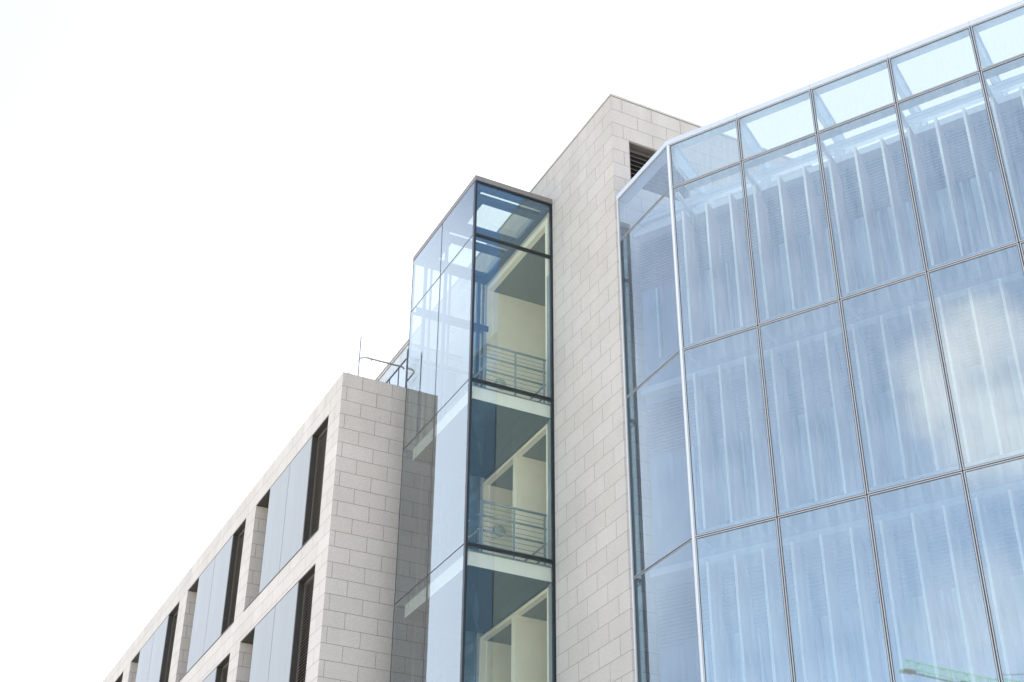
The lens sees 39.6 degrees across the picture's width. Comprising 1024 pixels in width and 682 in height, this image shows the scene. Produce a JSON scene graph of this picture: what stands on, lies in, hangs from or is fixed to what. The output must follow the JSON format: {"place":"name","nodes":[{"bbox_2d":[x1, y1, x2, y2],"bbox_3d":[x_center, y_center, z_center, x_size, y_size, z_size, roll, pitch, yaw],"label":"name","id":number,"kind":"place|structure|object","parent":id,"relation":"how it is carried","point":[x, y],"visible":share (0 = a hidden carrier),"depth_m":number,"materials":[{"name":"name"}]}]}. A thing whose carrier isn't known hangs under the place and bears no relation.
{"place":"outdoors","nodes":[
{"label":"outdoors","id":0,"kind":"place"},
{"bbox_2d":[377,343,461,398],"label":"roof pavilion","id":1,"kind":"structure","parent":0,"point":[393,375],"depth_m":42.27,"materials":[{"name":"glass"}]},
{"bbox_2d":[386,358,406,385],"bbox_3d":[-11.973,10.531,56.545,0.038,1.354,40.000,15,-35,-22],"label":"window frame","id":2,"kind":"structure","parent":1,"relation":"in","point":[398,370],"depth_m":42.29,"materials":[{"name":"metal"}]},
{"bbox_2d":[0,0,1023,681],"label":"sky","id":3,"kind":"structure","parent":0,"point":[208,207],"materials":[{"name":"white"}]},
{"bbox_3d":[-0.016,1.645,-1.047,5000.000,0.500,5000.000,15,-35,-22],"label":"ground","id":4,"kind":"structure","parent":0,"visible":0},
{"bbox_2d":[102,372,457,681],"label":"stone office building","id":5,"kind":"structure","parent":4,"relation":"on","point":[290,576],"depth_m":39.88,"materials":[{"name":"stone"}]},
{"bbox_2d":[115,671,123,681],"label":"window","id":6,"kind":"structure","parent":5,"relation":"in","point":[120,677],"depth_m":59.08,"materials":[{"name":"black glass"}]},
{"bbox_2d":[131,601,179,681],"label":"window","id":7,"kind":"structure","parent":5,"relation":"in","point":[154,658],"depth_m":53.06,"materials":[{"name":"grey glass"}]},
{"bbox_2d":[178,519,245,681],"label":"window","id":8,"kind":"structure","parent":5,"relation":"in","point":[216,588],"depth_m":46.97,"materials":[{"name":"grey glass"}]},
{"bbox_2d":[202,653,229,681],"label":"window","id":9,"kind":"structure","parent":5,"relation":"in","point":[219,674],"depth_m":44.52,"materials":[{"name":"grey glass"}]},
{"bbox_2d":[96,336,407,681],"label":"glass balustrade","id":10,"kind":"object","parent":5,"relation":"on","point":[102,677],"visible":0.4,"depth_m":41.29,"materials":[{"name":"metal"}]},
{"bbox_2d":[241,563,315,681],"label":"window","id":11,"kind":"structure","parent":5,"relation":"in","point":[280,641],"depth_m":38.74,"materials":[{"name":"grey glass"}]},
{"bbox_2d":[243,415,328,610],"bbox_3d":[-6.479,5.191,41.805,0.436,3.570,6.575,15,-35,-22],"label":"window","id":12,"kind":"structure","parent":5,"relation":"in","point":[293,502],"depth_m":41.17,"materials":[{"name":"grey glass"}]},
{"bbox_2d":[390,175,555,681],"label":"glass stair tower","id":13,"kind":"structure","parent":4,"relation":"on","point":[450,607],"depth_m":36.50,"materials":[{"name":"blue glass"}]},
{"bbox_2d":[434,500,546,568],"bbox_3d":[-0.550,5.170,34.646,1.830,1.390,2.630,15,-35,-22],"label":"landing railing","id":14,"kind":"object","parent":13,"relation":"on","point":[513,536],"visible":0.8,"depth_m":33.79,"materials":[{"name":"grey metal"}]},
{"bbox_2d":[442,343,545,412],"bbox_3d":[-0.513,1.458,37.008,1.830,1.390,2.630,15,-35,-22],"label":"landing railing","id":15,"kind":"object","parent":13,"relation":"on","point":[515,364],"visible":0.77,"depth_m":36.18,"materials":[{"name":"grey metal"}]},
{"bbox_2d":[375,93,811,681],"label":"stone tower","id":16,"kind":"structure","parent":4,"relation":"on","point":[607,153],"depth_m":35.51,"materials":[{"name":"stone"}]},
{"bbox_2d":[493,524,504,536],"bbox_3d":[-0.329,5.043,37.973,0.370,0.370,0.110,15,-35,-22],"label":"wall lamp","id":17,"kind":"object","parent":16,"relation":"attached to","point":[501,527],"visible":0.8,"depth_m":37.93,"materials":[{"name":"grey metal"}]},
{"bbox_2d":[495,379,505,389],"bbox_3d":[-0.313,1.216,40.396,0.370,0.370,0.110,15,-35,-22],"label":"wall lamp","id":18,"kind":"object","parent":16,"relation":"attached to","point":[502,381],"visible":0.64,"depth_m":40.37,"materials":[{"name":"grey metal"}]},
{"bbox_2d":[629,142,689,200],"bbox_3d":[3.722,-4.243,36.971,1.800,1.480,0.376,15,-35,-22],"label":"louvre window","id":19,"kind":"structure","parent":16,"relation":"in","point":[658,184],"depth_m":37.11,"materials":[{"name":"brown metal"}]},
{"bbox_2d":[616,0,1023,681],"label":"glass curtain building","id":20,"kind":"structure","parent":4,"relation":"on","point":[832,392],"depth_m":29.20,"materials":[{"name":"glass"}]}
]}

